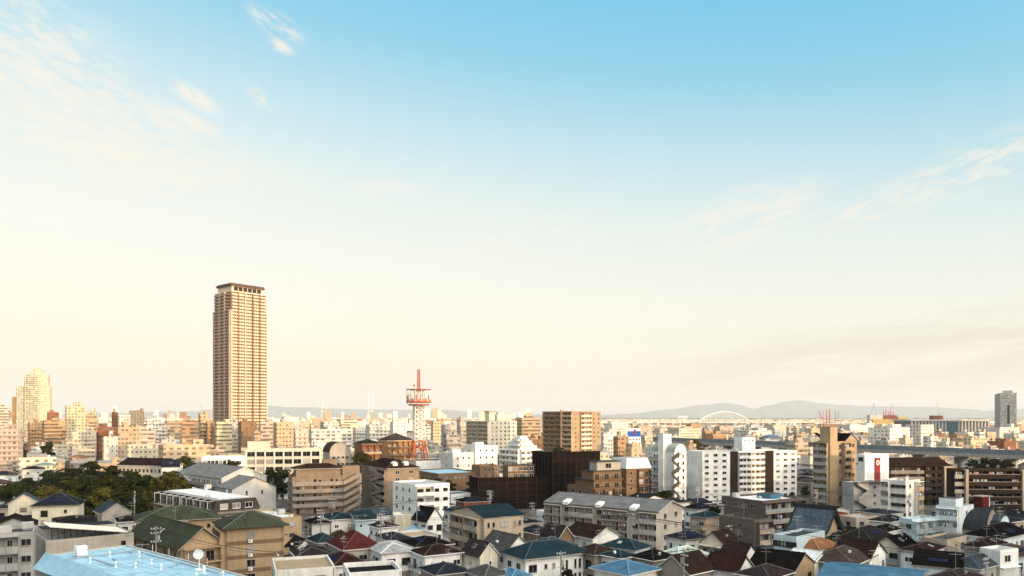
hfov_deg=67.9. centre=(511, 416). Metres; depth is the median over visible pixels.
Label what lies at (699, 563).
house
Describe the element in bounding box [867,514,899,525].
house
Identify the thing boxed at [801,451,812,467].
apartment building
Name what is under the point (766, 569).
house
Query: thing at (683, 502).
house
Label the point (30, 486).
broadleaf tree
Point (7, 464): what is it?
house
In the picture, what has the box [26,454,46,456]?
town house
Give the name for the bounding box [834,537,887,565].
house
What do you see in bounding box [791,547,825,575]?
house
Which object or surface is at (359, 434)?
office building
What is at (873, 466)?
commercial building
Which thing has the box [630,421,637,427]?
town house
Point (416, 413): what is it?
radio tower
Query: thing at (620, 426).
office building
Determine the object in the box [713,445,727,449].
apartment building
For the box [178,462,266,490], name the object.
building
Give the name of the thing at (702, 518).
house
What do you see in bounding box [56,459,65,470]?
town house
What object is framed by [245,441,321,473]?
school
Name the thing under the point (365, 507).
power line
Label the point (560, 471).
scaffolded building
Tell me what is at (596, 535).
power line
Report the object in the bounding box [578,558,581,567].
window
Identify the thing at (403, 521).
house
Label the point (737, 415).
arch bridge
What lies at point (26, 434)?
office building
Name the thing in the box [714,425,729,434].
office building
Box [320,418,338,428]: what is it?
office building
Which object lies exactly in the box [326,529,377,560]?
house
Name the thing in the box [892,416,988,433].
building
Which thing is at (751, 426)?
commercial building
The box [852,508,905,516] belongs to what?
house
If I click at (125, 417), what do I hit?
office building
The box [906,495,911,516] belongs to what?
utility pole
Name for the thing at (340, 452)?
hall
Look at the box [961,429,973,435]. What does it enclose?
office building
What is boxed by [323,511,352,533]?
house
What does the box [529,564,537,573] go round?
window
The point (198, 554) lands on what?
satellite dish
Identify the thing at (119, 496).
broadleaf tree
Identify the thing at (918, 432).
office building
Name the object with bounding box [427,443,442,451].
apartment building
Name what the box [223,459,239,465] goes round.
broadleaf tree
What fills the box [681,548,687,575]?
utility pole
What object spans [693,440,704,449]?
broadleaf tree
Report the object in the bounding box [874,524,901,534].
house
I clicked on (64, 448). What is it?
apartment building
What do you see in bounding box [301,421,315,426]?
town house
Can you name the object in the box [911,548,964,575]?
house
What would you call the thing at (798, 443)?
apartment building
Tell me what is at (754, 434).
apartment building
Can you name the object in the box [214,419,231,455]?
apartment building
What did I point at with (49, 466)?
house
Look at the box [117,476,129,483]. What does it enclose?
pine tree
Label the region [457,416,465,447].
apartment building
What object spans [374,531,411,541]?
house
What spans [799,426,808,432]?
commercial building
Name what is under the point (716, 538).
house
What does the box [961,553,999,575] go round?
house
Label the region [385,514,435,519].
power line
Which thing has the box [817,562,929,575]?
house
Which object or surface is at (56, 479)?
pine tree
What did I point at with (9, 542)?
balcony door
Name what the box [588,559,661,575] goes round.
house
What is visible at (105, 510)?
house
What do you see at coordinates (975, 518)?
house
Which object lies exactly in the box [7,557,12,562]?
window
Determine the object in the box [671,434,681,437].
office building
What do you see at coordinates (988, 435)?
office building
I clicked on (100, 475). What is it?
broadleaf tree
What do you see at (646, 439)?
office building
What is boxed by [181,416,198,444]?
apartment building
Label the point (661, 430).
office building
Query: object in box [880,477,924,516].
apartment building
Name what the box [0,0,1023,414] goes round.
sky
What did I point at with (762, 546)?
house
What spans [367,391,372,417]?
bridge pylon
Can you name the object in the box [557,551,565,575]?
utility pole
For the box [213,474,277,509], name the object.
building
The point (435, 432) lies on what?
office building
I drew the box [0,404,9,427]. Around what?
apartment building
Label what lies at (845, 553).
house
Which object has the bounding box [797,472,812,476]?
house
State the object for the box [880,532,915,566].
house
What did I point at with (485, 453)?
office building
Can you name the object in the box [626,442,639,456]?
apartment building
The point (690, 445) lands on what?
house
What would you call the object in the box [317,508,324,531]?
utility pole
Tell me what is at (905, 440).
office building
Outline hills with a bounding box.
[62,406,639,417]
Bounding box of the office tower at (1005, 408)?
[995,390,1016,426]
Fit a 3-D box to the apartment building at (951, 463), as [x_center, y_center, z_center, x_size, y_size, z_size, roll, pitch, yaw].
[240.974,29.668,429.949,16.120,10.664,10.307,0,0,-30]
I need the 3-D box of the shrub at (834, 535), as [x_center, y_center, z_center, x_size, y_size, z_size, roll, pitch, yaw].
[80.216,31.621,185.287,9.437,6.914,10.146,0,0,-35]
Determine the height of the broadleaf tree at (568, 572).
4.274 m
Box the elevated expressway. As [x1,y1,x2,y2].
[640,432,1023,467]
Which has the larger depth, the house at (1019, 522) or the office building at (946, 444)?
the office building at (946, 444)
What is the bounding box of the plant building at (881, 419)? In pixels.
[867,410,906,423]
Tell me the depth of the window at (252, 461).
372.64 m
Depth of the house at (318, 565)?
133.67 m
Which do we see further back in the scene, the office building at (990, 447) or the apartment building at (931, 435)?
the apartment building at (931, 435)
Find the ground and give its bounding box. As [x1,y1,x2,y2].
[65,418,1023,546]
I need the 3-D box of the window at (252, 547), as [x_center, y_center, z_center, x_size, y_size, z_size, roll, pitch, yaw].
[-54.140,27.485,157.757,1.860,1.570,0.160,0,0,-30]
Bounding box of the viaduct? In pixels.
[601,422,808,425]
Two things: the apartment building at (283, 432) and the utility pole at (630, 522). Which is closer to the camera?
the utility pole at (630, 522)
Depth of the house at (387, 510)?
222.16 m
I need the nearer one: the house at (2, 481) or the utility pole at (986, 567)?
the utility pole at (986, 567)
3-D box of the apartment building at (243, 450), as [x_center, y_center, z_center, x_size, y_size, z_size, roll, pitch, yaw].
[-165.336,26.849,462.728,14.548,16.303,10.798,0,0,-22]
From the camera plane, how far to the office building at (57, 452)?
554.93 m
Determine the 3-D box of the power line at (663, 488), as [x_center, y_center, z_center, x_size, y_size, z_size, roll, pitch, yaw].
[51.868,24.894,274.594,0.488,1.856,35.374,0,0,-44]
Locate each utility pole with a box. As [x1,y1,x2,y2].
[151,526,160,551]
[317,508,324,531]
[377,512,384,541]
[414,500,419,527]
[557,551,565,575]
[629,513,634,538]
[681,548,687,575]
[768,529,774,548]
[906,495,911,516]
[922,519,926,536]
[983,556,988,575]
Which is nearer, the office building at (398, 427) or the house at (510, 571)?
the house at (510, 571)
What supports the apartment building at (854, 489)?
on the ground
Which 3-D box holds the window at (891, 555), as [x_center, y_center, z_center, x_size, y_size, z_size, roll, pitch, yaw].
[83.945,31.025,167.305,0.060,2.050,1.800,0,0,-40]
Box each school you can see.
[117,457,183,477]
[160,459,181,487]
[202,455,245,466]
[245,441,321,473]
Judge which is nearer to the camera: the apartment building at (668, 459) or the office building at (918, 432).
the apartment building at (668, 459)
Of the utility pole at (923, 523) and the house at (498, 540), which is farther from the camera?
the utility pole at (923, 523)
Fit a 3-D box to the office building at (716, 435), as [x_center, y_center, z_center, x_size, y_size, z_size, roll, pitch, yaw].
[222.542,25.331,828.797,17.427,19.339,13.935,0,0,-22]
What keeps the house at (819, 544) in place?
on the ground
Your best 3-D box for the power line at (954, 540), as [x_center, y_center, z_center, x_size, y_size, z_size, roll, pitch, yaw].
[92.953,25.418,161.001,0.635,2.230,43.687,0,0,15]
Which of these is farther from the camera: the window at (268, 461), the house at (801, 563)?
the window at (268, 461)
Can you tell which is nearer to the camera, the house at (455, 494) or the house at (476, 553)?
the house at (476, 553)
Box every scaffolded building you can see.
[469,463,545,508]
[532,449,599,498]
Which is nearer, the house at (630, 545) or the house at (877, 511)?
the house at (630, 545)
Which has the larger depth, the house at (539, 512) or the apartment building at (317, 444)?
the apartment building at (317, 444)
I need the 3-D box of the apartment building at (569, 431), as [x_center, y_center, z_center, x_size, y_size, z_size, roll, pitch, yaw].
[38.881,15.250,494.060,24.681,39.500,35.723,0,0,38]
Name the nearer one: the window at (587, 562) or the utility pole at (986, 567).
the utility pole at (986, 567)
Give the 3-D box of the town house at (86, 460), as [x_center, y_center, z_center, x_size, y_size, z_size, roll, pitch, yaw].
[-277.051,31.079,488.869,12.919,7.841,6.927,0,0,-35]
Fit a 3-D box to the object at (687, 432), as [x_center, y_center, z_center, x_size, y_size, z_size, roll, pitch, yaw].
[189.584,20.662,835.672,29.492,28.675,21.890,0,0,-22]
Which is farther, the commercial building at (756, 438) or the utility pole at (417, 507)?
the commercial building at (756, 438)
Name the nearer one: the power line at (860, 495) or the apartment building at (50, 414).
the power line at (860, 495)
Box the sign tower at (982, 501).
[971,495,991,507]
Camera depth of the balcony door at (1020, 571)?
155.80 m
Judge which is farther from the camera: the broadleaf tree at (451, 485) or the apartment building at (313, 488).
the broadleaf tree at (451, 485)
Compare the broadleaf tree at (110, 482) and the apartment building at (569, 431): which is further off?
the apartment building at (569, 431)
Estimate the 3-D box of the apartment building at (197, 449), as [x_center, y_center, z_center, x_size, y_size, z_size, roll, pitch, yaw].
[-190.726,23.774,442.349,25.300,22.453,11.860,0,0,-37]
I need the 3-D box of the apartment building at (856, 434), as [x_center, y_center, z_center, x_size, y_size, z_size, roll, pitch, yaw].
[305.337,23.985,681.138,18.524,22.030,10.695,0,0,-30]
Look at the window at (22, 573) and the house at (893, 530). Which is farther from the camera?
the house at (893, 530)
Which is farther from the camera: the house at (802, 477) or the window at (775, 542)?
the house at (802, 477)
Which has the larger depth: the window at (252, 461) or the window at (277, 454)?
the window at (277, 454)
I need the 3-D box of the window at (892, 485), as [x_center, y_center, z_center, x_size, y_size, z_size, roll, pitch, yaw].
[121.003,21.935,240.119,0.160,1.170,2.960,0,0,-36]
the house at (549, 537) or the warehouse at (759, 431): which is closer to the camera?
the house at (549, 537)
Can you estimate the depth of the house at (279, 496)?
322.64 m
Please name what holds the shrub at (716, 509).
on the ground
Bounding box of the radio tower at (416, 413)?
[406,369,430,461]
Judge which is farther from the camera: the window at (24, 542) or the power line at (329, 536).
the power line at (329, 536)
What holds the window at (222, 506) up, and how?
in the apartment building at (222, 504)
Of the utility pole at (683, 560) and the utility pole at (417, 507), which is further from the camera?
the utility pole at (417, 507)
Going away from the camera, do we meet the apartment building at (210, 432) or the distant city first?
the apartment building at (210, 432)
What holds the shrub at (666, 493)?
on the ground
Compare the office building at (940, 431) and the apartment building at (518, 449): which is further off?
the office building at (940, 431)
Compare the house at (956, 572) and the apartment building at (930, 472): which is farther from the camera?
the apartment building at (930, 472)
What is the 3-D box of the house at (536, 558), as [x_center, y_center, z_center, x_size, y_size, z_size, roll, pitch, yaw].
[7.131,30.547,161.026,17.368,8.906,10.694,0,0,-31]
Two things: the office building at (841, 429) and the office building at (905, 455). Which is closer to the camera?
the office building at (905, 455)
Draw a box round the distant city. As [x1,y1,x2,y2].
[10,406,1023,430]
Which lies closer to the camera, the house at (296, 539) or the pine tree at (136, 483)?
the house at (296, 539)
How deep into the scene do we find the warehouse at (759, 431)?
932.44 m
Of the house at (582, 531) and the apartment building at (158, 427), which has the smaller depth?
the house at (582, 531)
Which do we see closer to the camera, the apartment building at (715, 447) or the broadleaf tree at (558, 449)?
the broadleaf tree at (558, 449)
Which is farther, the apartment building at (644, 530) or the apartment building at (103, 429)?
the apartment building at (103, 429)
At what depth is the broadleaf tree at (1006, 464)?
404.46 m
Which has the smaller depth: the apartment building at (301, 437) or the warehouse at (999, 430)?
the apartment building at (301, 437)
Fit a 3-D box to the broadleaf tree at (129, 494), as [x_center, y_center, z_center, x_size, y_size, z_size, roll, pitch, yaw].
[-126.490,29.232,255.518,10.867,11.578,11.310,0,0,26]
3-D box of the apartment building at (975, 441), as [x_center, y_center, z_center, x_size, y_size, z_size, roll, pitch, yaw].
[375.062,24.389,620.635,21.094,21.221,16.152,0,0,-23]
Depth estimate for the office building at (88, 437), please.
563.04 m
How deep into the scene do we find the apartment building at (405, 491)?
253.24 m
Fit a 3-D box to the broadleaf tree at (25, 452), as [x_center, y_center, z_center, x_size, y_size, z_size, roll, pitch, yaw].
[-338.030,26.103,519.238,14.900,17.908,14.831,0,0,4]
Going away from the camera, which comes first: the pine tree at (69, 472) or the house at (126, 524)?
the house at (126, 524)
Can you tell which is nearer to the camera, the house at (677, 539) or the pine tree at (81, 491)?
the house at (677, 539)
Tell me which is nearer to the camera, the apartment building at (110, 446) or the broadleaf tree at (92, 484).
the broadleaf tree at (92, 484)
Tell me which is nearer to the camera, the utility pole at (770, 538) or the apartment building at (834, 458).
the utility pole at (770, 538)
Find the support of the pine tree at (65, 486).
on the park grass
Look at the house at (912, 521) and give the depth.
193.06 m
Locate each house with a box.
[0,460,12,468]
[0,470,19,481]
[0,479,12,484]
[0,504,7,515]
[0,513,38,525]
[6,491,40,515]
[21,466,45,486]
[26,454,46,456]
[29,493,85,529]
[35,462,55,471]
[50,455,64,458]
[51,515,93,522]
[55,517,96,523]
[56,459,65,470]
[69,459,90,468]
[70,454,87,460]
[70,460,85,468]
[73,462,86,470]
[93,499,130,524]
[98,460,111,462]
[115,515,135,529]
[131,514,221,568]
[132,505,221,532]
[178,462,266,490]
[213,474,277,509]
[271,555,334,575]
[272,478,287,499]
[284,534,310,556]
[289,545,331,556]
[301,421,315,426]
[303,517,331,540]
[305,532,333,549]
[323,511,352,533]
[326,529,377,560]
[328,551,366,575]
[343,560,401,575]
[348,510,377,537]
[352,506,392,522]
[360,483,361,498]
[367,521,400,540]
[367,540,413,575]
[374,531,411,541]
[391,512,412,530]
[394,529,437,537]
[397,535,455,548]
[405,505,443,538]
[408,543,464,575]
[415,454,434,457]
[417,562,466,575]
[442,506,461,531]
[450,491,470,503]
[454,496,491,506]
[461,538,499,568]
[466,564,504,575]
[483,529,526,568]
[498,539,585,575]
[502,567,532,575]
[523,517,544,527]
[523,524,543,541]
[527,536,579,545]
[536,509,543,526]
[538,522,574,541]
[568,521,621,546]
[582,543,614,575]
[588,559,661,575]
[599,549,634,563]
[600,537,653,553]
[628,493,664,498]
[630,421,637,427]
[631,548,671,575]
[657,549,713,575]
[663,530,706,549]
[664,545,708,556]
[666,498,691,519]
[682,502,709,528]
[683,440,696,449]
[686,423,701,427]
[686,498,712,504]
[688,511,720,534]
[697,528,742,556]
[707,502,721,506]
[707,551,753,575]
[719,540,755,558]
[732,563,795,575]
[750,547,816,575]
[754,545,773,549]
[773,528,824,550]
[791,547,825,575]
[793,426,799,432]
[797,466,812,469]
[797,469,812,473]
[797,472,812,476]
[797,476,812,479]
[797,479,812,496]
[803,537,835,550]
[817,545,877,570]
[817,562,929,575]
[820,504,850,513]
[833,524,892,541]
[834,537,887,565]
[839,513,877,531]
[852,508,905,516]
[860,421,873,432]
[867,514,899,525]
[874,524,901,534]
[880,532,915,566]
[897,541,946,568]
[899,515,941,541]
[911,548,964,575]
[923,532,967,551]
[928,568,984,575]
[935,496,973,533]
[961,536,1008,556]
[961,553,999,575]
[962,459,980,467]
[962,507,996,533]
[962,521,1023,545]
[963,543,1023,575]
[980,545,1021,575]
[990,520,1016,525]
[992,514,1010,521]
[1001,509,1023,518]
[1009,516,1023,527]
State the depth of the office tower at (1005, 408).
1357.93 m
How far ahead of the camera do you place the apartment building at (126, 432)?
523.25 m
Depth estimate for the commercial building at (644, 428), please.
1099.77 m
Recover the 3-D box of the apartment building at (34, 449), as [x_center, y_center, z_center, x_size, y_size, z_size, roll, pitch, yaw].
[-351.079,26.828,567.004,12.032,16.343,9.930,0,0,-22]
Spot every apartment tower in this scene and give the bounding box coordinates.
[12,367,51,433]
[213,283,267,428]
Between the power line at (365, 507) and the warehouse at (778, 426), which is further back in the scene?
the warehouse at (778, 426)
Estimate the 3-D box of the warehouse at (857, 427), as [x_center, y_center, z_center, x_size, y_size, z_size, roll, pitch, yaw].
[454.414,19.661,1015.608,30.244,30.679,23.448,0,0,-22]
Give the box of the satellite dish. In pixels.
[193,549,203,570]
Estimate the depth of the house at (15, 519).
183.11 m
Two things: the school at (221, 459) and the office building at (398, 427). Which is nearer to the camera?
the school at (221, 459)
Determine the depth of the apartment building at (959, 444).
592.66 m
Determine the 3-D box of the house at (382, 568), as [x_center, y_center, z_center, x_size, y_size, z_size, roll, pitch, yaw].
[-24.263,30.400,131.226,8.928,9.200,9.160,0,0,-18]
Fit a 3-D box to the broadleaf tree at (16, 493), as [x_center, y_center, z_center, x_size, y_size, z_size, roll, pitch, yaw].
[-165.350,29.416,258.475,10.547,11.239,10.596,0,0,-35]
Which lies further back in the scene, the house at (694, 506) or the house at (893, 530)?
the house at (694, 506)
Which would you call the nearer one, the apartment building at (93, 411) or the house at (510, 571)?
the house at (510, 571)
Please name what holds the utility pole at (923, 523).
on the ground
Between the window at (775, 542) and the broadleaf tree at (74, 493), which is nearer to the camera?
the window at (775, 542)
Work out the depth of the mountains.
31003.40 m
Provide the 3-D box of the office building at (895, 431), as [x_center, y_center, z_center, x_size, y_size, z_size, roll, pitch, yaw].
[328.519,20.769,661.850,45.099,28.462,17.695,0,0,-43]
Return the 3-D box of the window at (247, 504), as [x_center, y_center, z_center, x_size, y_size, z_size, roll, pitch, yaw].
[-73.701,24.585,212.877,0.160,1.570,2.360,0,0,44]
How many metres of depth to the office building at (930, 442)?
562.16 m
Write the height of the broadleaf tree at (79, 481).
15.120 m
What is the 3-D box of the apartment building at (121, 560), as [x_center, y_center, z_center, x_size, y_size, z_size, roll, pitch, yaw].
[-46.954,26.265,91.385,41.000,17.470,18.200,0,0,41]
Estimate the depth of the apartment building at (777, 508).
212.23 m
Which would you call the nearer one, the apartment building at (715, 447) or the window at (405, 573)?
the window at (405, 573)
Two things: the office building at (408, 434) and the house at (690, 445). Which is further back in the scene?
the office building at (408, 434)
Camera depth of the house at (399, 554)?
161.93 m
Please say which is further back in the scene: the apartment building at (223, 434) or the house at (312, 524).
the apartment building at (223, 434)
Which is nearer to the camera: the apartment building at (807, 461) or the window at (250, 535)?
the window at (250, 535)
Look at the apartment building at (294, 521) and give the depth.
197.29 m
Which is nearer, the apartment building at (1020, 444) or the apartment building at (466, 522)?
the apartment building at (466, 522)
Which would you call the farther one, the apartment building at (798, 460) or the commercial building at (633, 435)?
the commercial building at (633, 435)
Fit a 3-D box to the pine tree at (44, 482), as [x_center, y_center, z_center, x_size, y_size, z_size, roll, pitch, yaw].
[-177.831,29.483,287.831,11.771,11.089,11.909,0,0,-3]
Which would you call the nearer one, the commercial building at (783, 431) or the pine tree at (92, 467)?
the pine tree at (92, 467)
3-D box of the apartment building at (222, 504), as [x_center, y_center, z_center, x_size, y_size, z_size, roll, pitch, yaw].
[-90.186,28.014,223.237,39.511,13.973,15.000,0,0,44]
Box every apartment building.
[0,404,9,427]
[0,425,22,470]
[0,521,35,575]
[18,455,55,480]
[28,418,41,448]
[31,442,45,453]
[33,544,245,575]
[36,521,133,575]
[42,417,65,444]
[47,410,58,420]
[53,441,70,460]
[65,402,84,441]
[72,444,92,452]
[75,446,94,460]
[85,409,96,427]
[86,408,97,431]
[98,423,115,460]
[102,431,117,460]
[116,422,138,457]
[127,435,161,457]
[139,425,155,443]
[144,420,166,442]
[153,484,260,517]
[159,438,209,460]
[165,420,180,442]
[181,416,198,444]
[198,404,207,443]
[206,420,213,449]
[210,445,224,455]
[211,510,289,575]
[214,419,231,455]
[227,447,246,455]
[232,418,237,453]
[238,419,256,453]
[253,429,259,440]
[255,509,301,545]
[258,419,273,446]
[273,419,293,447]
[288,459,359,513]
[294,423,308,447]
[309,442,323,447]
[353,439,381,460]
[360,457,420,511]
[378,433,413,460]
[393,479,449,521]
[416,443,427,453]
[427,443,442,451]
[437,448,458,458]
[449,503,524,549]
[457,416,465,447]
[466,411,516,453]
[499,436,542,470]
[515,415,540,438]
[529,434,541,448]
[542,410,600,451]
[543,491,684,550]
[567,460,623,495]
[600,452,610,459]
[601,428,615,457]
[611,456,651,496]
[613,431,626,456]
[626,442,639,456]
[649,434,686,499]
[686,437,796,500]
[702,428,712,438]
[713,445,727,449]
[719,514,773,546]
[722,492,806,538]
[741,432,757,436]
[779,436,792,441]
[786,434,808,455]
[786,449,800,465]
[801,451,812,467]
[813,427,858,506]
[842,480,879,513]
[850,431,863,439]
[857,438,867,444]
[857,443,871,453]
[875,435,899,456]
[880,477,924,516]
[889,457,952,505]
[923,434,937,444]
[928,455,948,461]
[936,438,954,446]
[944,460,954,467]
[946,468,1023,513]
[953,434,987,448]
[955,442,972,448]
[987,439,1015,449]
[1017,441,1023,448]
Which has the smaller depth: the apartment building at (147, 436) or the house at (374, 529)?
the house at (374, 529)
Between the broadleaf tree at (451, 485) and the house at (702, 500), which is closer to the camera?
the house at (702, 500)
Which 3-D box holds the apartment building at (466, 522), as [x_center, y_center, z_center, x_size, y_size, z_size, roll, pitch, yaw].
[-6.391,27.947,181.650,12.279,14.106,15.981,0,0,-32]
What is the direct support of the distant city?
on the ground
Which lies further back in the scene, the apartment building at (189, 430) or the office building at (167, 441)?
the apartment building at (189, 430)
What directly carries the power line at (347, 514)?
attached to the utility pole at (381, 521)
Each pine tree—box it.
[12,481,28,484]
[21,477,37,486]
[34,480,54,486]
[36,470,58,483]
[49,476,68,483]
[54,483,71,492]
[60,468,79,478]
[77,461,104,476]
[77,489,86,495]
[98,465,122,477]
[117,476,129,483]
[121,476,151,504]
[122,470,140,478]
[143,474,157,479]
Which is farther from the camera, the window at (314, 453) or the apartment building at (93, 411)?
the apartment building at (93, 411)
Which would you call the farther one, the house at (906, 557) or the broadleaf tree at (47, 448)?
the broadleaf tree at (47, 448)
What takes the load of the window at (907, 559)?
in the house at (906, 557)
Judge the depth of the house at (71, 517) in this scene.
214.78 m
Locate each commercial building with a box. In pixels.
[627,428,640,448]
[634,424,651,434]
[741,435,757,440]
[745,424,759,430]
[758,435,781,440]
[773,428,785,435]
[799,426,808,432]
[803,435,818,442]
[856,453,888,480]
[934,434,946,441]
[949,432,965,441]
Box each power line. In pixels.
[36,528,154,540]
[156,528,275,554]
[277,515,376,554]
[322,508,376,516]
[331,500,415,510]
[332,498,412,503]
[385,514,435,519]
[429,490,488,501]
[527,514,629,519]
[559,550,682,557]
[562,515,629,550]
[622,483,697,488]
[623,483,705,495]
[632,514,743,529]
[636,515,718,526]
[688,528,771,552]
[772,528,984,558]
[773,526,897,532]
[816,490,908,497]
[902,526,984,557]
[926,519,983,557]
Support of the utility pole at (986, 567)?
on the ground
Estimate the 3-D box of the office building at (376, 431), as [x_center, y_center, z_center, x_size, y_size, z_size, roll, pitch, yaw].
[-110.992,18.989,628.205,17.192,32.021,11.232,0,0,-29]
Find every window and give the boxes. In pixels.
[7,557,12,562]
[20,538,31,546]
[21,555,30,562]
[21,572,30,575]
[41,510,47,516]
[220,504,227,509]
[233,503,239,508]
[245,501,252,507]
[247,452,254,456]
[247,459,254,463]
[247,531,255,538]
[247,545,255,552]
[247,559,255,566]
[257,452,263,456]
[257,459,263,463]
[257,467,263,471]
[266,452,273,456]
[266,459,273,463]
[275,452,282,456]
[275,459,282,463]
[284,452,291,455]
[284,459,291,463]
[294,459,300,463]
[303,451,309,455]
[303,459,309,463]
[312,451,318,455]
[402,557,409,564]
[402,571,409,575]
[436,524,441,530]
[453,559,460,564]
[468,560,472,566]
[501,521,507,526]
[507,560,511,566]
[516,563,520,569]
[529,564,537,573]
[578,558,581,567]
[585,559,591,569]
[598,463,603,468]
[632,534,637,539]
[773,540,780,546]
[783,541,790,547]
[788,542,796,547]
[889,553,897,562]
[891,484,899,487]
[905,556,912,562]
[1004,555,1010,562]
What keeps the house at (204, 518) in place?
on the ground
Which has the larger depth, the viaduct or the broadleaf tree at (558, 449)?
the viaduct
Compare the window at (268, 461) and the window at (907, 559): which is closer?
the window at (907, 559)
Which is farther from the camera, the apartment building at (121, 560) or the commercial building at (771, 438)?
the commercial building at (771, 438)
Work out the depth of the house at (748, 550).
158.33 m
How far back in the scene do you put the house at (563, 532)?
181.76 m
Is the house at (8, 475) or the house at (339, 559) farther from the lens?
the house at (8, 475)
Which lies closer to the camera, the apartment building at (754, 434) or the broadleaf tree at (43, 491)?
the broadleaf tree at (43, 491)
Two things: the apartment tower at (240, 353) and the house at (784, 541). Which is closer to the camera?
the house at (784, 541)
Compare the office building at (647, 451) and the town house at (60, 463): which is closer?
the town house at (60, 463)
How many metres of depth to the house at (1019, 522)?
211.52 m
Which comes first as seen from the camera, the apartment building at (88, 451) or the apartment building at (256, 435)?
the apartment building at (88, 451)
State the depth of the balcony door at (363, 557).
165.40 m
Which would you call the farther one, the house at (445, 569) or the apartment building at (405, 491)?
the apartment building at (405, 491)
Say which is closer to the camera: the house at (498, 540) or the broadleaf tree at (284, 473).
the house at (498, 540)
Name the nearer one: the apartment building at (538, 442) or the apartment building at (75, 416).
the apartment building at (538, 442)
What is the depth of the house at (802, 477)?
352.75 m
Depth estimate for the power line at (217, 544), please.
144.77 m
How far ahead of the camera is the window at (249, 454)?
372.59 m
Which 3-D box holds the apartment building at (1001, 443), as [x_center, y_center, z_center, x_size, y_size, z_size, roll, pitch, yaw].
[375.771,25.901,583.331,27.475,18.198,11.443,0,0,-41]
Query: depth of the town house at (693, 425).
1208.20 m
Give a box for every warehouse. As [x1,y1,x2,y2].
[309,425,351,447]
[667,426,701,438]
[735,428,771,436]
[765,423,785,429]
[837,424,867,431]
[978,426,1018,438]
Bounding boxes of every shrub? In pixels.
[652,493,670,498]
[657,490,672,497]
[708,506,720,512]
[825,531,844,541]
[841,525,856,532]
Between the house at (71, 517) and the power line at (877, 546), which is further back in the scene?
the house at (71, 517)
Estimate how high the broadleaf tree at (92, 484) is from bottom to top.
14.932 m
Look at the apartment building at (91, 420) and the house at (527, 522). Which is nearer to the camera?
the house at (527, 522)
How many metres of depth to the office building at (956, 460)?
486.84 m
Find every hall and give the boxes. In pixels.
[323,441,350,464]
[419,468,476,489]
[472,464,498,476]
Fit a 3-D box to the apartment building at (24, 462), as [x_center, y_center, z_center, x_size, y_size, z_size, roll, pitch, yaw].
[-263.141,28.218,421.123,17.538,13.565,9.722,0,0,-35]
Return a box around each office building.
[24,424,27,441]
[32,447,58,454]
[72,428,97,460]
[97,456,120,470]
[112,409,117,426]
[118,412,129,424]
[129,408,143,424]
[159,436,175,444]
[210,451,218,455]
[282,416,298,427]
[310,420,317,428]
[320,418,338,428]
[337,419,357,428]
[353,424,365,447]
[366,420,389,441]
[390,419,405,435]
[406,432,413,437]
[407,458,440,468]
[415,424,430,438]
[431,418,442,444]
[441,422,456,443]
[441,449,473,469]
[443,432,460,451]
[463,442,497,464]
[495,412,511,420]
[604,421,627,435]
[641,433,652,451]
[643,442,654,462]
[655,427,666,436]
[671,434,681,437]
[702,426,712,430]
[706,431,726,439]
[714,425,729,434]
[772,430,779,435]
[788,432,808,437]
[805,426,819,434]
[837,427,850,432]
[868,424,909,444]
[898,428,912,445]
[899,445,912,456]
[905,424,933,445]
[924,437,935,446]
[935,428,948,437]
[936,442,961,447]
[954,457,980,467]
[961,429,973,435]
[974,430,984,437]
[980,429,996,439]
[984,445,1004,467]
[1004,430,1023,438]
[1007,434,1023,440]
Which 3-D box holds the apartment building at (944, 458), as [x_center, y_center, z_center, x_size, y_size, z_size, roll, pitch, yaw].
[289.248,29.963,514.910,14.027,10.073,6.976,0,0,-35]
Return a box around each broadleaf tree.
[0,482,25,503]
[8,487,37,500]
[20,483,38,489]
[23,445,27,457]
[34,484,64,499]
[39,440,55,454]
[52,477,78,490]
[65,473,97,491]
[65,490,81,497]
[68,476,107,498]
[78,491,94,514]
[84,487,120,514]
[95,471,122,487]
[99,475,120,498]
[105,489,136,509]
[121,488,146,503]
[122,498,147,514]
[136,490,159,511]
[147,470,193,500]
[179,455,195,468]
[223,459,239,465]
[263,468,283,493]
[272,468,290,498]
[329,529,344,536]
[347,451,375,467]
[445,480,456,490]
[552,446,564,451]
[561,568,573,575]
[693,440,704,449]
[800,485,809,496]
[963,458,979,467]
[978,457,990,466]
[989,458,1000,467]
[999,459,1015,467]
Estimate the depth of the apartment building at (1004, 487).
250.41 m
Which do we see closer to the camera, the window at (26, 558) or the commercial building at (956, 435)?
the window at (26, 558)
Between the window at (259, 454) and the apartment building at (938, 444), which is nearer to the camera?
the window at (259, 454)
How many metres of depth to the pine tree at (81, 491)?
259.56 m
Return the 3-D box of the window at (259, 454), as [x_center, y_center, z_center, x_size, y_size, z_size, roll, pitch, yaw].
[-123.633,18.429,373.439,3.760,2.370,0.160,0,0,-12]
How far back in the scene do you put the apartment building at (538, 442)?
552.98 m
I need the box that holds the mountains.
[601,400,1023,417]
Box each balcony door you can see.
[7,540,12,546]
[189,552,198,561]
[206,550,213,560]
[359,554,366,559]
[413,558,416,568]
[1018,563,1022,572]
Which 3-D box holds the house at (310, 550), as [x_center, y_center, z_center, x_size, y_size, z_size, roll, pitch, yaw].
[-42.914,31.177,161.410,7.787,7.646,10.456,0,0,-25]
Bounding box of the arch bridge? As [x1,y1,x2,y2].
[697,411,750,422]
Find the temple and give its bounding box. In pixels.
[783,503,846,537]
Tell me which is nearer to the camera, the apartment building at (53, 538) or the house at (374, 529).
the apartment building at (53, 538)

